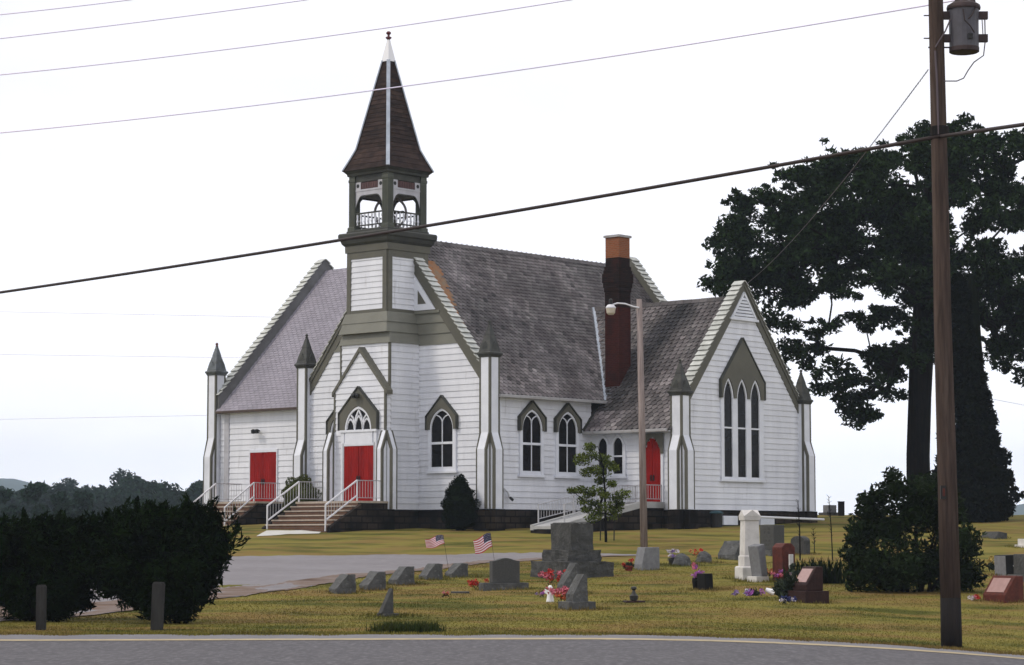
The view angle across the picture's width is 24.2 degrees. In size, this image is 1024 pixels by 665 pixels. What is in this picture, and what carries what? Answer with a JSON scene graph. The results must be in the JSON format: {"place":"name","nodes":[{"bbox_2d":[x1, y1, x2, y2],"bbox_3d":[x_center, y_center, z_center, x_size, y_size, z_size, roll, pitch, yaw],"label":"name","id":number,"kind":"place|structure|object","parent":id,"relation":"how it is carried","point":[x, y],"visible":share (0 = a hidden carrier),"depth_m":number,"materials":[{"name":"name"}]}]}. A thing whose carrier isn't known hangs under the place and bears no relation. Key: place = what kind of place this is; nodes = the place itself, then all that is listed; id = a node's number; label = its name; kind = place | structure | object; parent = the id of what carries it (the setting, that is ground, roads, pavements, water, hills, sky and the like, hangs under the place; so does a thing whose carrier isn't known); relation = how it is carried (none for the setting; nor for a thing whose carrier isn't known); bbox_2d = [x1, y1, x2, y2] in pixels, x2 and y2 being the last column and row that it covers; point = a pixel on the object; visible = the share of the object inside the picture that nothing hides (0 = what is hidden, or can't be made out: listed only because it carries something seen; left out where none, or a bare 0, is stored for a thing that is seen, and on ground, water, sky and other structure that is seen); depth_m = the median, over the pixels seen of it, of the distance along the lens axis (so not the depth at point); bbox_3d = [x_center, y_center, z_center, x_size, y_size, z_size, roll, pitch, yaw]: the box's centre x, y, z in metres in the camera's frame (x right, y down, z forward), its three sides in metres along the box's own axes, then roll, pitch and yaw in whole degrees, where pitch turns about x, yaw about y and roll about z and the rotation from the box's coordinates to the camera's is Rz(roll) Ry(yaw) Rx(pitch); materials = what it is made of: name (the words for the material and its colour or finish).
{"place":"outdoors","nodes":[
{"label":"outdoors","id":0,"kind":"place"},
{"bbox_2d":[0,0,128,14],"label":"power line","id":1,"kind":"object","parent":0,"point":[64,7],"visible":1,"depth_m":62.68,"materials":[{"name":"grey metal"}]},
{"bbox_2d":[0,415,206,419],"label":"distant wire","id":2,"kind":"object","parent":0,"point":[103,417],"visible":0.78,"depth_m":137.09,"materials":[{"name":"grey metal"}]},
{"bbox_2d":[0,354,233,357],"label":"distant wire","id":3,"kind":"object","parent":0,"point":[89,355],"visible":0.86,"depth_m":136.39,"materials":[{"name":"grey metal"}]},
{"bbox_2d":[31,312,251,316],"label":"distant wire","id":4,"kind":"object","parent":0,"point":[141,314],"visible":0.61,"depth_m":135.59,"materials":[{"name":"grey metal"}]},
{"bbox_2d":[0,0,305,38],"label":"power line","id":5,"kind":"object","parent":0,"point":[155,19],"visible":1,"depth_m":61.19,"materials":[{"name":"grey metal"}]},
{"bbox_2d":[0,0,570,74],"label":"power line","id":6,"kind":"object","parent":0,"point":[291,40],"visible":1,"depth_m":58.47,"materials":[{"name":"grey metal"}]},
{"bbox_2d":[257,530,319,535],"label":"path","id":7,"kind":"structure","parent":0,"point":[272,532],"depth_m":96.32,"materials":[{"name":"concrete"}]},
{"bbox_2d":[0,552,635,620],"bbox_3d":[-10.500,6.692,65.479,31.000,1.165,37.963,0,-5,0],"label":"driveway","id":8,"kind":"structure","parent":0,"point":[256,570],"depth_m":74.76,"materials":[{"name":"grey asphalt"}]},
{"bbox_2d":[0,515,1023,654],"bbox_3d":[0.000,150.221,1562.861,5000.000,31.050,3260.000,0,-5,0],"label":"ground","id":9,"kind":"structure","parent":0,"point":[411,541],"depth_m":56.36,"materials":[{"name":"green plant"}]},
{"bbox_2d":[0,488,21,522],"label":"distant tree","id":10,"kind":"object","parent":9,"relation":"on","point":[11,510],"visible":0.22,"depth_m":214.33,"materials":[{"name":"green plant"}]},
{"bbox_2d":[20,481,51,519],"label":"distant tree","id":11,"kind":"object","parent":9,"relation":"on","point":[31,491],"visible":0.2,"depth_m":221.14,"materials":[{"name":"green plant"}]},
{"bbox_2d":[36,585,46,629],"bbox_3d":[-8.732,5.150,44.371,0.173,0.932,0.170,0,-5,0],"label":"road post","id":12,"kind":"object","parent":9,"relation":"on","point":[41,603],"visible":0.79,"depth_m":44.30,"materials":[{"name":"grey wood"}]},
{"bbox_2d":[0,507,100,621],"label":"yew bush","id":13,"kind":"object","parent":9,"relation":"on","point":[35,552],"visible":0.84,"depth_m":46.66,"materials":[{"name":"green plant"}]},
{"bbox_2d":[0,468,202,517],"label":"wood","id":14,"kind":"object","parent":9,"relation":"on","point":[120,490],"visible":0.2,"depth_m":342.00,"materials":[{"name":"green plant"}]},
{"bbox_2d":[139,497,155,507],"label":"distant tree","id":15,"kind":"object","parent":9,"relation":"on","point":[143,500],"visible":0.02,"depth_m":239.16,"materials":[{"name":"green plant"}]},
{"bbox_2d":[150,582,164,629],"bbox_3d":[-6.572,5.124,44.373,0.243,0.990,0.213,0,-5,0],"label":"road post","id":16,"kind":"object","parent":9,"relation":"on","point":[157,606],"visible":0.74,"depth_m":44.28,"materials":[{"name":"grey wood"}]},
{"bbox_2d":[65,489,250,623],"bbox_3d":[-6.882,4.410,46.529,3.658,2.737,1.879,0,-5,0],"label":"yew bush","id":17,"kind":"object","parent":9,"relation":"on","point":[181,552],"visible":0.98,"depth_m":46.16,"materials":[{"name":"green plant"}]},
{"bbox_2d":[281,474,321,511],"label":"clipped shrub","id":18,"kind":"object","parent":9,"relation":"on","point":[305,492],"visible":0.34,"depth_m":104.08,"materials":[{"name":"green plant"}]},
{"bbox_2d":[329,574,355,593],"bbox_3d":[-4.147,6.195,58.434,0.527,0.594,0.577,2,-5,-25],"label":"headstone","id":19,"kind":"object","parent":9,"relation":"on","point":[344,582],"visible":0.7,"depth_m":58.23,"materials":[{"name":"grey stone"}]},
{"bbox_2d":[359,571,385,589],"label":"headstone","id":20,"kind":"object","parent":9,"relation":"on","point":[374,579],"visible":0.68,"depth_m":59.69,"materials":[{"name":"grey stone"}]},
{"bbox_2d":[377,588,398,616],"bbox_3d":[-2.537,5.523,48.697,0.365,0.626,0.340,3,-6,-35],"label":"headstone","id":21,"kind":"object","parent":9,"relation":"on","point":[386,609],"visible":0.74,"depth_m":48.64,"materials":[{"name":"grey stone"}]},
{"bbox_2d":[388,566,413,584],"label":"headstone","id":22,"kind":"object","parent":9,"relation":"on","point":[403,575],"visible":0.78,"depth_m":61.93,"materials":[{"name":"grey stone"}]},
{"bbox_2d":[359,619,446,632],"bbox_3d":[-2.013,5.384,43.975,1.635,0.242,1.481,0,-5,0],"label":"grass tussock","id":23,"kind":"object","parent":9,"relation":"on","point":[418,626],"depth_m":43.50,"materials":[{"name":"green plant"}]},
{"bbox_2d":[418,563,441,579],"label":"headstone","id":24,"kind":"object","parent":9,"relation":"on","point":[432,571],"visible":0.72,"depth_m":64.48,"materials":[{"name":"grey stone"}]},
{"bbox_2d":[425,535,448,570],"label":"grave flag","id":25,"kind":"object","parent":9,"relation":"on","point":[435,541],"visible":0.99,"depth_m":66.54,"materials":[{"name":"multicoloured fabric"}]},
{"bbox_2d":[444,563,467,577],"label":"headstone","id":26,"kind":"object","parent":9,"relation":"on","point":[458,569],"visible":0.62,"depth_m":66.23,"materials":[{"name":"grey stone"}]},
{"bbox_2d":[451,591,468,593],"bbox_3d":[-1.252,6.298,57.772,0.440,0.085,0.500,0,-5,0],"label":"flat marker","id":27,"kind":"object","parent":9,"relation":"on","point":[466,592],"visible":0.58,"depth_m":57.52,"materials":[{"name":"grey stone"}]},
{"bbox_2d":[440,473,481,530],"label":"clipped shrub","id":28,"kind":"object","parent":9,"relation":"on","point":[459,504],"visible":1,"depth_m":97.49,"materials":[{"name":"green plant"}]},
{"bbox_2d":[467,578,488,586],"bbox_3d":[-0.861,6.216,59.065,0.544,0.333,0.354,2,-6,-27],"label":"flower bunch","id":29,"kind":"object","parent":9,"relation":"on","point":[473,583],"visible":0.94,"depth_m":59.02,"materials":[{"name":"red plant"}]},
{"bbox_2d":[473,533,493,555],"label":"grave flag","id":30,"kind":"object","parent":9,"relation":"on","point":[483,543],"visible":0.99,"depth_m":68.39,"materials":[{"name":"multicoloured fabric"}]},
{"bbox_2d":[479,558,528,590],"bbox_3d":[-0.202,5.981,58.796,1.168,0.875,0.400,2,-5,-18],"label":"headstone","id":31,"kind":"object","parent":9,"relation":"on","point":[504,573],"visible":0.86,"depth_m":58.67,"materials":[{"name":"grey stone"}]},
{"bbox_2d":[193,31,817,533],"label":"church","id":32,"kind":"structure","parent":9,"relation":"on","point":[393,381],"depth_m":102.42,"materials":[{"name":"white paint"}]},
{"bbox_2d":[249,449,277,501],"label":"door","id":33,"kind":"structure","parent":32,"relation":"in","point":[263,464],"depth_m":109.59,"materials":[{"name":"red paint"}]},
{"bbox_2d":[326,410,334,434],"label":"window","id":34,"kind":"structure","parent":32,"relation":"in","point":[330,420],"depth_m":104.85,"materials":[{"name":"white paint"}]},
{"bbox_2d":[342,442,374,500],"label":"door","id":35,"kind":"structure","parent":32,"relation":"in","point":[358,459],"depth_m":100.61,"materials":[{"name":"red paint"}]},
{"bbox_2d":[425,395,458,473],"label":"window","id":36,"kind":"structure","parent":32,"relation":"in","point":[441,421],"depth_m":100.34,"materials":[{"name":"white paint"}]},
{"bbox_2d":[517,400,546,477],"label":"window","id":37,"kind":"structure","parent":32,"relation":"in","point":[531,422],"depth_m":100.49,"materials":[{"name":"white paint"}]},
{"bbox_2d":[553,403,581,478],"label":"window","id":38,"kind":"structure","parent":32,"relation":"in","point":[567,422],"depth_m":102.17,"materials":[{"name":"white paint"}]},
{"bbox_2d":[592,435,627,478],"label":"window","id":39,"kind":"structure","parent":32,"relation":"in","point":[617,450],"depth_m":102.40,"materials":[{"name":"white paint"}]},
{"bbox_2d":[645,433,663,501],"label":"door","id":40,"kind":"structure","parent":32,"relation":"in","point":[654,449],"depth_m":100.88,"materials":[{"name":"red paint"}]},
{"bbox_2d":[719,337,765,482],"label":"window","id":41,"kind":"structure","parent":32,"relation":"in","point":[742,386],"depth_m":103.18,"materials":[{"name":"white paint"}]},
{"bbox_2d":[0,630,1023,655],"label":"verge grass","id":42,"kind":"structure","parent":9,"relation":"on","point":[323,633],"depth_m":42.69,"materials":[{"name":"green plant"}]},
{"bbox_2d":[544,585,553,601],"bbox_3d":[0.867,5.950,54.389,0.272,0.403,0.192,0,-5,0],"label":"figurine","id":43,"kind":"object","parent":9,"relation":"on","point":[550,598],"visible":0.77,"depth_m":54.33,"materials":[{"name":"white ceramic"}]},
{"bbox_2d":[538,568,565,585],"bbox_3d":[1.025,5.994,58.474,0.825,0.476,0.480,0,-5,0],"label":"flower bunch","id":44,"kind":"object","parent":9,"relation":"on","point":[548,575],"visible":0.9,"depth_m":58.47,"materials":[{"name":"red plant"}]},
{"bbox_2d":[543,586,568,600],"bbox_3d":[1.167,5.909,53.883,0.899,0.435,0.563,-3,-6,28],"label":"flower bunch","id":45,"kind":"object","parent":9,"relation":"on","point":[556,592],"visible":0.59,"depth_m":53.80,"materials":[{"name":"pink plant"}]},
{"bbox_2d":[557,563,579,590],"bbox_3d":[1.351,5.950,57.452,0.469,0.807,0.365,2,-5,-25],"label":"headstone","id":46,"kind":"object","parent":9,"relation":"on","point":[572,571],"visible":0.52,"depth_m":57.36,"materials":[{"name":"grey stone"}]},
{"bbox_2d":[530,522,613,578],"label":"monument","id":47,"kind":"object","parent":9,"relation":"on","point":[571,542],"visible":0.86,"depth_m":66.31,"materials":[{"name":"grey stone"}]},
{"bbox_2d":[558,574,595,609],"bbox_3d":[1.396,5.614,51.457,0.641,0.861,0.540,2,-5,-25],"label":"headstone","id":48,"kind":"object","parent":9,"relation":"on","point":[577,596],"visible":0.93,"depth_m":51.32,"materials":[{"name":"grey stone"}]},
{"bbox_2d":[567,442,631,541],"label":"sapling","id":49,"kind":"object","parent":9,"relation":"on","point":[612,510],"visible":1,"depth_m":90.36,"materials":[{"name":"green plant"}]},
{"bbox_2d":[606,298,647,546],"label":"lamp pole","id":50,"kind":"object","parent":9,"relation":"on","point":[610,308],"visible":0.97,"depth_m":88.20,"materials":[{"name":"grey wood"}]},
{"bbox_2d":[621,558,634,570],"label":"potted plant","id":51,"kind":"object","parent":9,"relation":"on","point":[627,566],"visible":0.99,"depth_m":70.64,"materials":[{"name":"red plant"}]},
{"bbox_2d":[623,586,644,602],"bbox_3d":[2.740,5.905,53.791,0.440,0.390,0.400,1,-5,-10],"label":"urn","id":52,"kind":"object","parent":9,"relation":"on","point":[633,597],"visible":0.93,"depth_m":53.72,"materials":[{"name":"grey stone"}]},
{"bbox_2d":[634,547,659,569],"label":"headstone","id":53,"kind":"object","parent":9,"relation":"on","point":[647,558],"visible":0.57,"depth_m":71.86,"materials":[{"name":"stone"}]},
{"bbox_2d":[312,536,1023,617],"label":"grass fringe","id":54,"kind":"object","parent":9,"relation":"on","point":[770,580],"depth_m":59.56,"materials":[{"name":"green plant"}]},
{"bbox_2d":[666,549,679,564],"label":"flower bunch","id":55,"kind":"object","parent":9,"relation":"on","point":[671,559],"visible":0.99,"depth_m":75.18,"materials":[{"name":"plant"}]},
{"bbox_2d":[672,553,690,565],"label":"headstone","id":56,"kind":"object","parent":9,"relation":"on","point":[682,559],"visible":0.95,"depth_m":74.91,"materials":[{"name":"grey stone"}]},
{"bbox_2d":[689,548,702,556],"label":"flower bunch","id":57,"kind":"object","parent":9,"relation":"on","point":[700,549],"visible":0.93,"depth_m":77.99,"materials":[{"name":"red plant"}]},
{"bbox_2d":[691,562,704,588],"bbox_3d":[4.659,6.132,60.158,0.338,0.725,0.396,-4,-6,39],"label":"flower bunch","id":58,"kind":"object","parent":9,"relation":"on","point":[694,581],"visible":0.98,"depth_m":60.10,"materials":[{"name":"pink plant"}]},
{"bbox_2d":[695,551,711,562],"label":"headstone","id":59,"kind":"object","parent":9,"relation":"on","point":[703,556],"visible":0.98,"depth_m":76.62,"materials":[{"name":"grey stone"}]},
{"bbox_2d":[697,573,712,589],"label":"headstone","id":60,"kind":"object","parent":9,"relation":"on","point":[704,581],"visible":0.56,"depth_m":59.71,"materials":[{"name":"black stone"}]},
{"bbox_2d":[709,510,722,527],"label":"rubbish bin","id":61,"kind":"object","parent":9,"relation":"on","point":[716,517],"visible":0.96,"depth_m":100.15,"materials":[{"name":"black metal"}]},
{"bbox_2d":[718,541,739,559],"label":"headstone","id":62,"kind":"object","parent":9,"relation":"on","point":[729,549],"visible":0.47,"depth_m":79.29,"materials":[{"name":"grey stone"}]},
{"bbox_2d":[735,510,760,579],"bbox_3d":[6.436,5.791,64.742,0.650,1.973,0.650,1,-5,-14],"label":"obelisk","id":63,"kind":"object","parent":9,"relation":"on","point":[749,526],"visible":0.58,"depth_m":64.58,"materials":[{"name":"white stone"}]},
{"bbox_2d":[731,587,765,595],"bbox_3d":[5.648,6.255,57.194,0.582,0.359,0.745,-4,-6,39],"label":"flower bunch","id":64,"kind":"object","parent":9,"relation":"on","point":[750,592],"visible":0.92,"depth_m":57.17,"materials":[{"name":"purple plant"}]},
{"bbox_2d":[747,544,768,581],"bbox_3d":[6.528,6.170,63.563,0.400,1.098,0.460,3,-6,-30],"label":"headstone","id":65,"kind":"object","parent":9,"relation":"on","point":[757,558],"visible":0.79,"depth_m":63.41,"materials":[{"name":"white stone"}]},
{"bbox_2d":[765,588,773,594],"bbox_3d":[6.194,6.220,57.347,0.248,0.201,0.163,0,-5,0],"label":"tipped vase","id":66,"kind":"object","parent":9,"relation":"on","point":[769,591],"visible":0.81,"depth_m":57.31,"materials":[{"name":"white ceramic"}]},
{"bbox_2d":[760,525,783,555],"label":"headstone","id":67,"kind":"object","parent":9,"relation":"on","point":[771,536],"visible":0.66,"depth_m":82.71,"materials":[{"name":"grey stone"}]},
{"bbox_2d":[770,569,782,581],"bbox_3d":[6.957,6.341,62.311,0.515,0.352,0.277,1,-5,-15],"label":"flower bunch","id":68,"kind":"object","parent":9,"relation":"on","point":[778,575],"visible":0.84,"depth_m":62.28,"materials":[{"name":"pink plant"}]},
{"bbox_2d":[772,543,794,580],"bbox_3d":[7.195,6.131,63.294,0.400,1.115,0.760,2,-5,-24],"label":"headstone","id":69,"kind":"object","parent":9,"relation":"on","point":[783,554],"visible":0.54,"depth_m":63.11,"materials":[{"name":"red stone"}]},
{"bbox_2d":[771,562,799,599],"bbox_3d":[6.345,5.755,55.137,0.820,0.922,1.283,2,-5,-17],"label":"grave greenery","id":70,"kind":"object","parent":9,"relation":"on","point":[782,586],"visible":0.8,"depth_m":54.92,"materials":[{"name":"green plant"}]},
{"bbox_2d":[779,595,796,603],"bbox_3d":[6.156,5.988,53.423,0.402,0.239,0.509,0,-5,0],"label":"flower bunch","id":71,"kind":"object","parent":9,"relation":"on","point":[787,599],"visible":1,"depth_m":53.38,"materials":[{"name":"blue plant"}]},
{"bbox_2d":[760,516,824,520],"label":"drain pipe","id":72,"kind":"object","parent":9,"relation":"on","point":[800,518],"visible":0.79,"depth_m":103.92,"materials":[{"name":"white plastic"}]},
{"bbox_2d":[796,499,800,559],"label":"bare whip","id":73,"kind":"object","parent":9,"relation":"on","point":[799,532],"visible":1,"depth_m":79.55,"materials":[{"name":"brown plant"}]},
{"bbox_2d":[791,536,809,554],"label":"headstone","id":74,"kind":"object","parent":9,"relation":"on","point":[805,544],"visible":0.65,"depth_m":83.67,"materials":[{"name":"grey stone"}]},
{"bbox_2d":[787,566,828,603],"bbox_3d":[6.750,5.793,54.553,0.627,0.910,0.800,2,-5,-25],"label":"headstone","id":75,"kind":"object","parent":9,"relation":"on","point":[808,588],"visible":0.78,"depth_m":54.31,"materials":[{"name":"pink stone"}]},
{"bbox_2d":[811,528,815,552],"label":"bare whip","id":76,"kind":"object","parent":9,"relation":"on","point":[814,539],"visible":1,"depth_m":84.38,"materials":[{"name":"brown plant"}]},
{"bbox_2d":[783,556,851,583],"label":"spiky plants","id":77,"kind":"object","parent":9,"relation":"on","point":[831,574],"visible":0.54,"depth_m":62.41,"materials":[{"name":"green plant"}]},
{"bbox_2d":[818,505,837,515],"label":"headstone","id":78,"kind":"object","parent":9,"relation":"on","point":[832,512],"visible":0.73,"depth_m":122.42,"materials":[{"name":"grey stone"}]},
{"bbox_2d":[827,495,832,556],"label":"bare whip","id":79,"kind":"object","parent":9,"relation":"on","point":[830,515],"visible":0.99,"depth_m":79.17,"materials":[{"name":"brown plant"}]},
{"bbox_2d":[837,501,844,515],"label":"headstone","id":80,"kind":"object","parent":9,"relation":"on","point":[841,508],"visible":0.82,"depth_m":121.54,"materials":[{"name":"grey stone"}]},
{"bbox_2d":[696,111,1023,497],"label":"oak tree","id":81,"kind":"object","parent":9,"relation":"on","point":[822,243],"visible":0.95,"depth_m":112.93,"materials":[{"name":"green plant"}]},
{"bbox_2d":[837,465,988,591],"bbox_3d":[9.746,4.817,58.128,3.690,3.230,2.234,0,-5,0],"label":"lilac bush","id":82,"kind":"object","parent":9,"relation":"on","point":[916,566],"visible":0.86,"depth_m":57.84,"materials":[{"name":"green plant"}]},
{"bbox_2d":[924,0,987,647],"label":"utility pole","id":83,"kind":"object","parent":9,"relation":"on","point":[963,36],"visible":0.98,"depth_m":43.70,"materials":[{"name":"brown wood"}]},
{"bbox_2d":[0,135,939,293],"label":"telephone cable","id":84,"kind":"object","parent":83,"relation":"attached to","point":[541,206],"visible":1,"depth_m":51.28,"materials":[{"name":"black rubber"}]},
{"bbox_2d":[0,0,954,132],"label":"power line","id":85,"kind":"object","parent":83,"relation":"attached to","point":[493,73],"visible":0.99,"depth_m":52.29,"materials":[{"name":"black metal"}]},
{"bbox_2d":[745,70,927,284],"bbox_3d":[8.894,-3.453,73.921,0.030,2.429,59.738,0,-5,2],"label":"service drop","id":86,"kind":"object","parent":83,"relation":"attached to","point":[850,171],"visible":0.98,"depth_m":57.58,"materials":[{"name":"grey metal"}]},
{"bbox_2d":[939,123,1023,137],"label":"telephone cable","id":87,"kind":"object","parent":83,"relation":"attached to","point":[981,130],"visible":1,"depth_m":42.37,"materials":[{"name":"black rubber"}]},
{"bbox_2d":[967,594,980,600],"bbox_3d":[10.781,6.200,55.755,0.290,0.222,0.415,0,-5,0],"label":"flower bunch","id":88,"kind":"object","parent":9,"relation":"on","point":[976,596],"visible":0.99,"depth_m":55.74,"materials":[{"name":"pink plant"}]},
{"bbox_2d":[926,272,1023,522],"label":"conifer","id":89,"kind":"object","parent":9,"relation":"on","point":[985,480],"visible":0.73,"depth_m":107.21,"materials":[{"name":"green plant"}]},
{"bbox_2d":[987,556,994,570],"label":"flower bunch","id":90,"kind":"object","parent":9,"relation":"on","point":[991,564],"visible":0.62,"depth_m":69.80,"materials":[{"name":"yellow plant"}]},
{"bbox_2d":[981,531,1006,538],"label":"headstone","id":91,"kind":"object","parent":9,"relation":"on","point":[995,534],"visible":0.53,"depth_m":92.75,"materials":[{"name":"grey stone"}]},
{"bbox_2d":[983,575,1023,602],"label":"headstone","id":92,"kind":"object","parent":9,"relation":"on","point":[1004,588],"visible":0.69,"depth_m":55.57,"materials":[{"name":"red stone"}]},
{"bbox_2d":[994,555,1013,574],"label":"headstone","id":93,"kind":"object","parent":9,"relation":"on","point":[1003,564],"visible":0.43,"depth_m":66.43,"materials":[{"name":"black stone"}]},
{"bbox_2d":[1008,554,1023,581],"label":"headstone","id":94,"kind":"object","parent":9,"relation":"on","point":[1018,564],"visible":0.69,"depth_m":63.54,"materials":[{"name":"grey stone"}]},
{"bbox_2d":[1015,539,1023,547],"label":"headstone","id":95,"kind":"object","parent":9,"relation":"on","point":[1021,542],"visible":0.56,"depth_m":87.08,"materials":[{"name":"white stone"}]},
{"bbox_2d":[0,639,1023,664],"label":"road","id":96,"kind":"structure","parent":0,"point":[424,652],"depth_m":36.39,"materials":[{"name":"grey asphalt"}]},
{"bbox_2d":[0,638,1023,658],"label":"road marking","id":97,"kind":"object","parent":96,"relation":"on","point":[496,638],"visible":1,"depth_m":40.83,"materials":[{"name":"white paint"}]},
{"bbox_2d":[0,634,1023,658],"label":"road shoulder","id":98,"kind":"object","parent":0,"point":[139,636],"visible":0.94,"depth_m":41.94},
{"bbox_2d":[0,478,1023,514],"bbox_3d":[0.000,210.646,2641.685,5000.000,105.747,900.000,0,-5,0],"label":"hills","id":99,"kind":"structure","parent":0,"point":[16,484],"depth_m":2574.86,"materials":[{"name":"green plant"}]},
{"bbox_2d":[0,0,1023,514],"label":"sky","id":100,"kind":"structure","parent":0,"point":[93,200],"materials":[{"name":"white"}]}
]}

